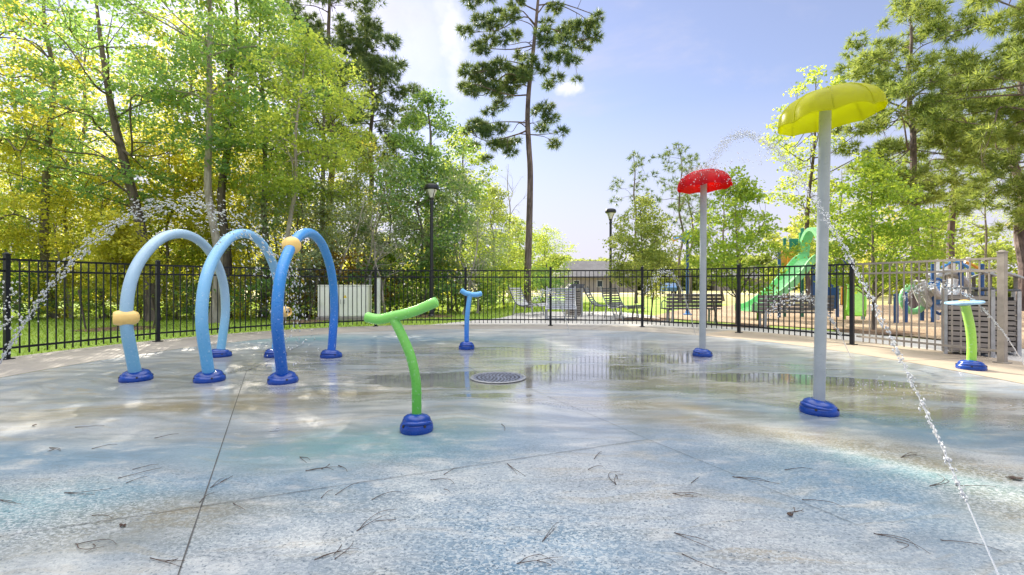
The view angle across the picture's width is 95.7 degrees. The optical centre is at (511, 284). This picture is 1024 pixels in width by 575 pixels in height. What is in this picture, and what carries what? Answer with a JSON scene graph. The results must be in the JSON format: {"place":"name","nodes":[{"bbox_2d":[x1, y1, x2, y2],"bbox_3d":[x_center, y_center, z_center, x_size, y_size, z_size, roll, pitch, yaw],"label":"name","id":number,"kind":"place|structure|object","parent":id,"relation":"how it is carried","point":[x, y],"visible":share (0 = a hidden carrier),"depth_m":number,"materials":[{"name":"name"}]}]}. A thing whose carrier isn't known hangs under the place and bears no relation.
{"place":"outdoors","nodes":[
{"label":"outdoors","id":0,"kind":"place"},
{"bbox_2d":[0,324,726,376],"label":"concrete apron","id":1,"kind":"object","parent":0,"point":[31,363],"visible":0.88,"depth_m":9.53,"materials":[{"name":"grey concrete"}]},
{"bbox_2d":[0,252,857,359],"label":"picket fence","id":2,"kind":"object","parent":1,"relation":"on","point":[7,259],"visible":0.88,"depth_m":10.53,"materials":[{"name":"black metal"}]},
{"bbox_2d":[0,297,1021,383],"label":"lawn","id":3,"kind":"structure","parent":0,"point":[627,300],"depth_m":13.96,"materials":[{"name":"green plant"}]},
{"bbox_2d":[0,268,67,319],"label":"shrub","id":4,"kind":"object","parent":3,"relation":"on","point":[25,297],"visible":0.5,"depth_m":15.70,"materials":[{"name":"green plant"}]},
{"bbox_2d":[0,133,85,303],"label":"understory tree","id":5,"kind":"object","parent":3,"relation":"on","point":[14,217],"visible":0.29,"depth_m":17.14,"materials":[{"name":"green plant"}]},
{"bbox_2d":[0,134,97,304],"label":"understory tree","id":6,"kind":"object","parent":3,"relation":"on","point":[15,263],"visible":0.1,"depth_m":18.31,"materials":[{"name":"green plant"}]},
{"bbox_2d":[0,0,100,267],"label":"broadleaf tree","id":7,"kind":"object","parent":3,"relation":"on","point":[11,149],"visible":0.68,"depth_m":15.36,"materials":[{"name":"green plant"}]},
{"bbox_2d":[0,5,108,309],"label":"broadleaf tree","id":8,"kind":"object","parent":3,"relation":"on","point":[3,29],"visible":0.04,"depth_m":21.90,"materials":[{"name":"green plant"}]},
{"bbox_2d":[11,270,105,318],"bbox_3d":[-15.915,0.404,16.417,2.608,1.866,2.952,0,0,0],"label":"shrub","id":9,"kind":"object","parent":3,"relation":"on","point":[49,307],"visible":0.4,"depth_m":16.03,"materials":[{"name":"green plant"}]},
{"bbox_2d":[0,115,121,315],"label":"understory tree","id":10,"kind":"object","parent":3,"relation":"on","point":[32,192],"visible":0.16,"depth_m":17.43,"materials":[{"name":"green plant"}]},
{"bbox_2d":[0,0,155,318],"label":"broadleaf tree","id":11,"kind":"object","parent":3,"relation":"on","point":[46,175],"visible":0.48,"depth_m":16.36,"materials":[{"name":"green plant"}]},
{"bbox_2d":[0,8,175,311],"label":"broadleaf tree","id":12,"kind":"object","parent":3,"relation":"on","point":[92,89],"visible":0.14,"depth_m":19.74,"materials":[{"name":"green plant"}]},
{"bbox_2d":[0,154,190,317],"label":"understory tree","id":13,"kind":"object","parent":3,"relation":"on","point":[66,236],"visible":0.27,"depth_m":15.81,"materials":[{"name":"green plant"}]},
{"bbox_2d":[48,271,142,319],"bbox_3d":[-14.018,0.371,15.845,2.718,1.727,2.147,0,0,-22],"label":"shrub","id":14,"kind":"object","parent":3,"relation":"on","point":[99,307],"visible":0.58,"depth_m":15.54,"materials":[{"name":"green plant"}]},
{"bbox_2d":[0,0,201,321],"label":"broadleaf tree","id":15,"kind":"object","parent":3,"relation":"on","point":[126,170],"visible":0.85,"depth_m":14.93,"materials":[{"name":"green plant"}]},
{"bbox_2d":[42,53,177,239],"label":"broadleaf tree","id":16,"kind":"object","parent":3,"relation":"on","point":[102,96],"visible":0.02,"depth_m":23.21,"materials":[{"name":"green plant"}]},
{"bbox_2d":[71,326,154,331],"bbox_3d":[-10.578,1.170,12.621,1.874,0.050,1.676,0,0,0],"label":"mulch bed","id":17,"kind":"object","parent":3,"relation":"on","point":[114,328],"visible":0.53,"depth_m":12.30,"materials":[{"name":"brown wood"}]},
{"bbox_2d":[68,209,172,297],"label":"young tree","id":18,"kind":"object","parent":17,"relation":"on","point":[123,244],"visible":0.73,"depth_m":12.34,"materials":[{"name":"green plant"}]},
{"bbox_2d":[91,43,237,309],"bbox_3d":[-16.082,-5.145,21.890,6.057,12.729,5.530,0,0,26],"label":"broadleaf tree","id":19,"kind":"object","parent":3,"relation":"on","point":[109,140],"visible":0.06,"depth_m":21.11,"materials":[{"name":"green plant"}]},
{"bbox_2d":[68,122,261,315],"bbox_3d":[-12.851,-2.454,17.612,5.874,7.349,5.353,0,0,-1],"label":"understory tree","id":20,"kind":"object","parent":3,"relation":"on","point":[189,222],"visible":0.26,"depth_m":17.09,"materials":[{"name":"green plant"}]},
{"bbox_2d":[119,273,210,319],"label":"shrub","id":21,"kind":"object","parent":3,"relation":"on","point":[177,312],"visible":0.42,"depth_m":15.74,"materials":[{"name":"green plant"}]},
{"bbox_2d":[109,161,250,314],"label":"understory tree","id":22,"kind":"object","parent":3,"relation":"on","point":[189,228],"visible":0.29,"depth_m":17.53,"materials":[{"name":"green plant"}]},
{"bbox_2d":[102,8,258,312],"bbox_3d":[-13.658,-5.107,19.388,5.629,12.700,5.347,0,0,0],"label":"broadleaf tree","id":23,"kind":"object","parent":3,"relation":"on","point":[160,46],"visible":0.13,"depth_m":18.88,"materials":[{"name":"green plant"}]},
{"bbox_2d":[118,123,283,300],"bbox_3d":[-12.483,-2.729,19.229,6.501,7.926,7.168,0,0,26],"label":"understory tree","id":24,"kind":"object","parent":3,"relation":"on","point":[188,184],"visible":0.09,"depth_m":17.96,"materials":[{"name":"green plant"}]},
{"bbox_2d":[84,0,326,322],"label":"broadleaf tree","id":25,"kind":"object","parent":3,"relation":"on","point":[183,57],"visible":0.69,"depth_m":14.30,"materials":[{"name":"green plant"}]},
{"bbox_2d":[167,267,244,319],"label":"shrub","id":26,"kind":"object","parent":3,"relation":"on","point":[195,292],"visible":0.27,"depth_m":15.58,"materials":[{"name":"green plant"}]},
{"bbox_2d":[118,0,314,317],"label":"broadleaf tree","id":27,"kind":"object","parent":3,"relation":"on","point":[223,187],"visible":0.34,"depth_m":16.25,"materials":[{"name":"green plant"}]},
{"bbox_2d":[185,270,270,319],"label":"shrub","id":28,"kind":"object","parent":3,"relation":"on","point":[247,303],"visible":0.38,"depth_m":16.08,"materials":[{"name":"green plant"}]},
{"bbox_2d":[172,142,303,314],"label":"understory tree","id":29,"kind":"object","parent":3,"relation":"on","point":[246,247],"visible":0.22,"depth_m":18.19,"materials":[{"name":"green plant"}]},
{"bbox_2d":[184,0,344,317],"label":"broadleaf tree","id":30,"kind":"object","parent":3,"relation":"on","point":[233,52],"visible":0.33,"depth_m":16.41,"materials":[{"name":"green plant"}]},
{"bbox_2d":[213,263,317,319],"bbox_3d":[-8.175,0.304,15.689,3.820,2.099,3.374,0,0,31],"label":"shrub","id":31,"kind":"object","parent":3,"relation":"on","point":[253,288],"visible":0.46,"depth_m":15.52,"materials":[{"name":"green plant"}]},
{"bbox_2d":[208,138,358,297],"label":"understory tree","id":32,"kind":"object","parent":3,"relation":"on","point":[249,215],"visible":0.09,"depth_m":18.73,"materials":[{"name":"green plant"}]},
{"bbox_2d":[259,266,327,317],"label":"shrub","id":33,"kind":"object","parent":3,"relation":"on","point":[302,273],"visible":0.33,"depth_m":16.62,"materials":[{"name":"green plant"}]},
{"bbox_2d":[224,167,364,316],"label":"understory tree","id":34,"kind":"object","parent":3,"relation":"on","point":[309,254],"visible":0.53,"depth_m":16.43,"materials":[{"name":"green plant"}]},
{"bbox_2d":[283,319,328,322],"bbox_3d":[-6.837,1.170,15.223,1.778,0.050,1.683,0,0,-33],"label":"mulch bed","id":35,"kind":"object","parent":3,"relation":"on","point":[307,321],"visible":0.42,"depth_m":14.97,"materials":[{"name":"brown soil"}]},
{"bbox_2d":[197,20,380,320],"bbox_3d":[-7.061,-3.615,15.063,4.572,9.653,4.938,0,0,32],"label":"broadleaf tree","id":36,"kind":"object","parent":35,"relation":"on","point":[295,183],"visible":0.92,"depth_m":14.75,"materials":[{"name":"green plant"}]},
{"bbox_2d":[261,41,378,279],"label":"broadleaf tree","id":37,"kind":"object","parent":3,"relation":"on","point":[353,134],"visible":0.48,"depth_m":18.08,"materials":[{"name":"green plant"}]},
{"bbox_2d":[264,0,395,282],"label":"pine tree","id":38,"kind":"object","parent":3,"relation":"on","point":[319,25],"visible":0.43,"depth_m":23.04,"materials":[{"name":"green plant"}]},
{"bbox_2d":[286,250,397,316],"bbox_3d":[-6.577,-0.053,17.650,4.746,2.763,3.906,0,0,-21],"label":"shrub","id":39,"kind":"object","parent":3,"relation":"on","point":[336,255],"visible":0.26,"depth_m":17.10,"materials":[{"name":"green plant"}]},
{"bbox_2d":[316,285,371,320],"bbox_3d":[-5.657,0.605,15.691,1.720,1.190,0.638,0,0,-4],"label":"utility cabinet","id":40,"kind":"object","parent":3,"relation":"on","point":[348,302],"visible":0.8,"depth_m":15.43,"materials":[{"name":"metal"}]},
{"bbox_2d":[306,171,407,284],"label":"understory tree","id":41,"kind":"object","parent":3,"relation":"on","point":[355,204],"visible":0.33,"depth_m":19.34,"materials":[{"name":"green plant"}]},
{"bbox_2d":[309,260,415,312],"bbox_3d":[-5.688,0.203,17.848,3.749,2.333,4.244,0,0,9],"label":"shrub","id":42,"kind":"object","parent":3,"relation":"on","point":[349,279],"visible":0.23,"depth_m":17.45,"materials":[{"name":"green plant"}]},
{"bbox_2d":[308,10,427,306],"bbox_3d":[-7.643,-6.804,25.123,6.472,16.045,5.952,0,0,0],"label":"pine tree","id":43,"kind":"object","parent":3,"relation":"on","point":[370,27],"visible":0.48,"depth_m":24.48,"materials":[{"name":"green plant"}]},
{"bbox_2d":[354,207,406,312],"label":"young tree","id":44,"kind":"object","parent":3,"relation":"on","point":[375,259],"visible":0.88,"depth_m":16.96,"materials":[{"name":"green plant"}]},
{"bbox_2d":[334,159,435,311],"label":"understory tree","id":45,"kind":"object","parent":3,"relation":"on","point":[367,218],"visible":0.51,"depth_m":18.75,"materials":[{"name":"green plant"}]},
{"bbox_2d":[317,133,454,298],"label":"understory tree","id":46,"kind":"object","parent":3,"relation":"on","point":[370,168],"visible":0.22,"depth_m":21.39,"materials":[{"name":"green plant"}]},
{"bbox_2d":[345,244,449,310],"bbox_3d":[-4.699,-0.168,18.458,4.466,2.836,3.528,0,0,1],"label":"shrub","id":47,"kind":"object","parent":3,"relation":"on","point":[391,257],"visible":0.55,"depth_m":18.00,"materials":[{"name":"green plant"}]},
{"bbox_2d":[336,136,496,304],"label":"understory tree","id":48,"kind":"object","parent":3,"relation":"on","point":[411,177],"visible":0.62,"depth_m":19.18,"materials":[{"name":"green plant"}]},
{"bbox_2d":[370,86,487,297],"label":"broadleaf tree","id":49,"kind":"object","parent":3,"relation":"on","point":[423,100],"visible":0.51,"depth_m":21.98,"materials":[{"name":"green plant"}]},
{"bbox_2d":[415,314,450,317],"bbox_3d":[-3.199,1.170,17.659,2.083,0.050,1.810,0,0,0],"label":"mulch bed","id":50,"kind":"object","parent":3,"relation":"on","point":[427,316],"visible":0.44,"depth_m":17.18,"materials":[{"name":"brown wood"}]},
{"bbox_2d":[424,183,438,316],"bbox_3d":[-2.986,-1.278,17.200,0.550,4.955,0.550,0,0,0],"label":"street lamp","id":51,"kind":"object","parent":50,"relation":"on","point":[431,189],"visible":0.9,"depth_m":17.14,"materials":[{"name":"black metal"}]},
{"bbox_2d":[386,259,482,313],"bbox_3d":[-3.375,0.061,19.250,3.551,2.512,4.315,0,0,-44],"label":"shrub","id":52,"kind":"object","parent":3,"relation":"on","point":[445,289],"visible":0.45,"depth_m":18.48,"materials":[{"name":"green plant"}]},
{"bbox_2d":[396,256,507,313],"bbox_3d":[-2.570,0.102,19.775,4.669,2.566,4.124,0,0,-14],"label":"shrub","id":53,"kind":"object","parent":3,"relation":"on","point":[457,285],"visible":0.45,"depth_m":19.33,"materials":[{"name":"green plant"}]},
{"bbox_2d":[406,165,518,311],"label":"understory tree","id":54,"kind":"object","parent":3,"relation":"on","point":[451,191],"visible":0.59,"depth_m":20.14,"materials":[{"name":"green plant"}]},
{"bbox_2d":[419,125,510,300],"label":"broadleaf tree","id":55,"kind":"object","parent":3,"relation":"on","point":[475,161],"visible":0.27,"depth_m":25.78,"materials":[{"name":"green plant"}]},
{"bbox_2d":[448,258,513,310],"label":"shrub","id":56,"kind":"object","parent":3,"relation":"on","point":[493,293],"visible":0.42,"depth_m":20.66,"materials":[{"name":"green plant"}]},
{"bbox_2d":[454,189,527,306],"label":"understory tree","id":57,"kind":"object","parent":3,"relation":"on","point":[495,219],"visible":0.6,"depth_m":23.86,"materials":[{"name":"green plant"}]},
{"bbox_2d":[462,182,533,300],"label":"broadleaf tree","id":58,"kind":"object","parent":3,"relation":"on","point":[513,223],"visible":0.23,"depth_m":30.65,"materials":[{"name":"green plant"}]},
{"bbox_2d":[472,263,542,308],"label":"shrub","id":59,"kind":"object","parent":3,"relation":"on","point":[504,305],"visible":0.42,"depth_m":23.34,"materials":[{"name":"green plant"}]},
{"bbox_2d":[488,216,554,298],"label":"broadleaf tree","id":60,"kind":"object","parent":3,"relation":"on","point":[520,236],"visible":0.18,"depth_m":35.72,"materials":[{"name":"green plant"}]},
{"bbox_2d":[452,0,606,307],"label":"pine tree","id":61,"kind":"object","parent":3,"relation":"on","point":[521,73],"visible":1,"depth_m":23.68,"materials":[{"name":"green plant"}]},
{"bbox_2d":[514,266,574,302],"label":"shrub","id":62,"kind":"object","parent":3,"relation":"on","point":[555,282],"visible":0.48,"depth_m":26.62,"materials":[{"name":"green plant"}]},
{"bbox_2d":[515,224,578,297],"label":"understory tree","id":63,"kind":"object","parent":3,"relation":"on","point":[541,239],"visible":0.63,"depth_m":30.70,"materials":[{"name":"green plant"}]},
{"bbox_2d":[607,150,670,302],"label":"pine tree","id":64,"kind":"object","parent":3,"relation":"on","point":[635,163],"visible":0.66,"depth_m":29.97,"materials":[{"name":"green plant"}]},
{"bbox_2d":[598,193,689,302],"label":"young tree","id":65,"kind":"object","parent":3,"relation":"on","point":[643,227],"visible":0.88,"depth_m":15.21,"materials":[{"name":"green plant"}]},
{"bbox_2d":[650,142,699,300],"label":"pine tree","id":66,"kind":"object","parent":3,"relation":"on","point":[680,207],"visible":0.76,"depth_m":29.87,"materials":[{"name":"green plant"}]},
{"bbox_2d":[658,152,720,300],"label":"pine tree","id":67,"kind":"object","parent":3,"relation":"on","point":[692,219],"visible":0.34,"depth_m":32.93,"materials":[{"name":"green plant"}]},
{"bbox_2d":[661,294,722,322],"bbox_3d":[5.531,0.731,14.303,1.720,0.906,0.569,0,0,-2],"label":"park bench","id":68,"kind":"object","parent":3,"relation":"on","point":[690,302],"visible":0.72,"depth_m":14.05,"materials":[{"name":"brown wood"}]},
{"bbox_2d":[669,165,811,323],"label":"young tree","id":69,"kind":"object","parent":3,"relation":"on","point":[742,195],"visible":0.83,"depth_m":12.79,"materials":[{"name":"green plant"}]},
{"bbox_2d":[751,295,834,326],"bbox_3d":[7.542,0.731,12.500,1.850,0.906,0.569,0,0,10],"label":"park bench","id":70,"kind":"object","parent":3,"relation":"on","point":[797,306],"visible":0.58,"depth_m":12.29,"materials":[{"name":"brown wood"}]},
{"bbox_2d":[0,329,1023,574],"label":"splash pad","id":71,"kind":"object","parent":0,"point":[730,405],"visible":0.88,"depth_m":2.98,"materials":[{"name":"grey concrete"}]},
{"bbox_2d":[0,189,329,363],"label":"water jet","id":72,"kind":"object","parent":71,"relation":"on","point":[11,343],"visible":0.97,"depth_m":5.52,"materials":[{"name":"white"}]},
{"bbox_2d":[113,229,231,382],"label":"spray arch","id":73,"kind":"structure","parent":71,"relation":"on","point":[126,317],"depth_m":5.56,"materials":[{"name":"blue plastic"}]},
{"bbox_2d":[192,229,291,383],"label":"spray arch","id":74,"kind":"structure","parent":71,"relation":"on","point":[209,373],"depth_m":5.45,"materials":[{"name":"blue plastic"}]},
{"bbox_2d":[267,228,342,384],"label":"spray arch","id":75,"kind":"structure","parent":71,"relation":"on","point":[283,374],"depth_m":5.48,"materials":[{"name":"blue plastic"}]},
{"bbox_2d":[364,297,438,435],"bbox_3d":[-0.866,0.624,3.653,0.598,1.053,0.264,0,0,0],"label":"tee sprayer","id":76,"kind":"object","parent":71,"relation":"on","point":[416,422],"visible":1,"depth_m":3.60,"materials":[{"name":"green plastic"}]},
{"bbox_2d":[459,288,481,349],"bbox_3d":[-0.759,0.608,8.310,0.408,1.084,0.288,0,0,-30],"label":"tee sprayer","id":77,"kind":"object","parent":71,"relation":"on","point":[466,344],"visible":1,"depth_m":8.24,"materials":[{"name":"blue metal"}]},
{"bbox_2d":[470,372,525,383],"bbox_3d":[-0.172,1.142,5.710,0.690,0.016,0.690,0,0,0],"label":"drain cover","id":78,"kind":"object","parent":71,"relation":"on","point":[498,377],"visible":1,"depth_m":5.68,"materials":[{"name":"grey metal"}]},
{"bbox_2d":[677,168,732,356],"bbox_3d":[3.115,-0.354,7.489,0.844,3.008,0.845,0,0,0],"label":"spray umbrella","id":79,"kind":"object","parent":71,"relation":"on","point":[711,182],"visible":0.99,"depth_m":7.44,"materials":[{"name":"grey paint"}]},
{"bbox_2d":[777,82,887,416],"bbox_3d":[2.851,-0.306,4.163,0.828,2.913,0.835,0,0,0],"label":"spray umbrella","id":80,"kind":"object","parent":71,"relation":"on","point":[824,111],"visible":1,"depth_m":4.12,"materials":[{"name":"grey paint"}]},
{"bbox_2d":[702,126,1008,574],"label":"water jet","id":81,"kind":"object","parent":71,"relation":"on","point":[934,431],"visible":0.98,"depth_m":2.76,"materials":[{"name":"white"}]},
{"bbox_2d":[0,285,1023,348],"bbox_3d":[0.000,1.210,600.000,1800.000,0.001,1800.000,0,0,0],"label":"ground","id":82,"kind":"structure","parent":0,"point":[729,300],"depth_m":51.60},
{"bbox_2d":[490,248,810,290],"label":"treeline","id":83,"kind":"object","parent":82,"relation":"on","point":[762,259],"visible":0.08,"depth_m":96.41,"materials":[{"name":"green plant"}]},
{"bbox_2d":[755,206,1017,296],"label":"trees","id":84,"kind":"object","parent":82,"relation":"on","point":[992,247],"visible":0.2,"depth_m":44.36,"materials":[{"name":"green plant"}]},
{"bbox_2d":[899,168,979,286],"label":"broadleaf tree","id":85,"kind":"object","parent":82,"relation":"on","point":[943,203],"visible":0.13,"depth_m":26.57,"materials":[{"name":"green plant"}]},
{"bbox_2d":[887,74,1023,278],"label":"pine tree","id":86,"kind":"object","parent":82,"relation":"on","point":[963,210],"visible":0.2,"depth_m":24.83,"materials":[{"name":"green plant"}]},
{"bbox_2d":[937,176,1016,294],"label":"broadleaf tree","id":87,"kind":"object","parent":82,"relation":"on","point":[986,242],"visible":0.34,"depth_m":28.95,"materials":[{"name":"green plant"}]},
{"bbox_2d":[941,30,1023,310],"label":"pine tree","id":88,"kind":"object","parent":82,"relation":"on","point":[963,196],"visible":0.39,"depth_m":21.06,"materials":[{"name":"green plant"}]},
{"bbox_2d":[0,0,1023,284],"label":"sky","id":89,"kind":"structure","parent":0,"point":[662,72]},
{"bbox_2d":[432,312,674,324],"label":"patio","id":90,"kind":"structure","parent":0,"point":[599,315],"depth_m":16.43,"materials":[{"name":"concrete"}]},
{"bbox_2d":[546,286,575,318],"bbox_3d":[1.640,0.614,15.514,1.024,1.114,1.454,0,0,6],"label":"lounge chair","id":91,"kind":"object","parent":90,"relation":"on","point":[555,302],"visible":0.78,"depth_m":15.97,"materials":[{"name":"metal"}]},
{"bbox_2d":[600,286,644,319],"bbox_3d":[3.781,0.614,15.923,0.764,1.114,1.454,0,0,-28],"label":"lounge chair","id":92,"kind":"object","parent":90,"relation":"on","point":[613,306],"visible":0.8,"depth_m":16.20,"materials":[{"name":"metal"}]},
{"bbox_2d":[553,261,634,291],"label":"house","id":93,"kind":"structure","parent":0,"point":[591,265],"depth_m":74.42,"materials":[{"name":"beige brick"}]},
{"bbox_2d":[473,321,1023,361],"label":"path","id":94,"kind":"structure","parent":0,"point":[1013,356],"depth_m":11.73,"materials":[{"name":"concrete"}]},
{"bbox_2d":[938,269,996,357],"bbox_3d":[7.612,0.451,7.750,0.693,1.422,0.632,0,0,40],"label":"litter bin","id":95,"kind":"object","parent":94,"relation":"on","point":[956,325],"visible":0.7,"depth_m":7.57,"materials":[{"name":"metal"}]},
{"bbox_2d":[967,272,1023,355],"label":"litter bin","id":96,"kind":"object","parent":94,"relation":"on","point":[1015,341],"visible":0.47,"depth_m":7.61,"materials":[{"name":"metal"}]},
{"bbox_2d":[654,305,1023,347],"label":"playground surface","id":97,"kind":"object","parent":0,"point":[858,321],"visible":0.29,"depth_m":15.68,"materials":[{"name":"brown wood"}]},
{"bbox_2d":[734,227,866,319],"bbox_3d":[9.828,-0.450,15.565,4.294,3.260,3.091,0,0,0],"label":"play structure","id":98,"kind":"object","parent":97,"relation":"on","point":[807,234],"visible":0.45,"depth_m":16.10,"materials":[{"name":"green plastic"}]},
{"bbox_2d":[759,65,890,294],"bbox_3d":[14.611,-4.591,21.969,5.129,11.642,5.474,0,0,29],"label":"broadleaf tree","id":99,"kind":"object","parent":97,"relation":"on","point":[812,170],"visible":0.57,"depth_m":21.93,"materials":[{"name":"green plant"}]},
{"bbox_2d":[798,148,971,329],"bbox_3d":[8.964,-1.060,11.662,3.402,4.487,3.396,0,0,0],"label":"young tree","id":100,"kind":"object","parent":97,"relation":"on","point":[880,175],"visible":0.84,"depth_m":11.15,"materials":[{"name":"green plant"}]},
{"bbox_2d":[830,0,1022,308],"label":"pine tree","id":101,"kind":"object","parent":97,"relation":"on","point":[907,87],"visible":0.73,"depth_m":19.14,"materials":[{"name":"green plant"}]},
{"bbox_2d":[893,257,984,322],"bbox_3d":[13.594,0.130,14.887,3.606,2.100,1.307,0,0,0],"label":"climbing frame","id":102,"kind":"object","parent":97,"relation":"on","point":[956,278],"visible":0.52,"depth_m":14.76,"materials":[{"name":"white paint"}]},
{"bbox_2d":[904,0,1023,231],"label":"pine tree","id":103,"kind":"object","parent":97,"relation":"on","point":[985,132],"visible":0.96,"depth_m":16.80,"materials":[{"name":"green plant"}]},
{"bbox_2d":[698,330,1023,383],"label":"tan walkway","id":104,"kind":"structure","parent":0,"point":[1014,372],"depth_m":7.73,"materials":[{"name":"concrete"}]},
{"bbox_2d":[856,250,1012,363],"bbox_3d":[6.885,0.319,7.764,0.155,1.662,2.184,0,0,-18],"label":"fence panel","id":105,"kind":"object","parent":104,"relation":"on","point":[1001,258],"visible":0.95,"depth_m":7.37,"materials":[{"name":"metal"}]},
{"bbox_2d":[893,279,1023,364],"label":"water jet","id":106,"kind":"object","parent":104,"relation":"on","point":[956,289],"visible":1,"depth_m":6.46,"materials":[{"name":"white"}]},
{"bbox_2d":[944,300,987,370],"bbox_3d":[6.193,0.678,6.315,0.457,0.944,0.410,0,0,0],"label":"disc sprayer","id":107,"kind":"object","parent":104,"relation":"on","point":[971,362],"visible":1,"depth_m":6.27,"materials":[{"name":"green plastic"}]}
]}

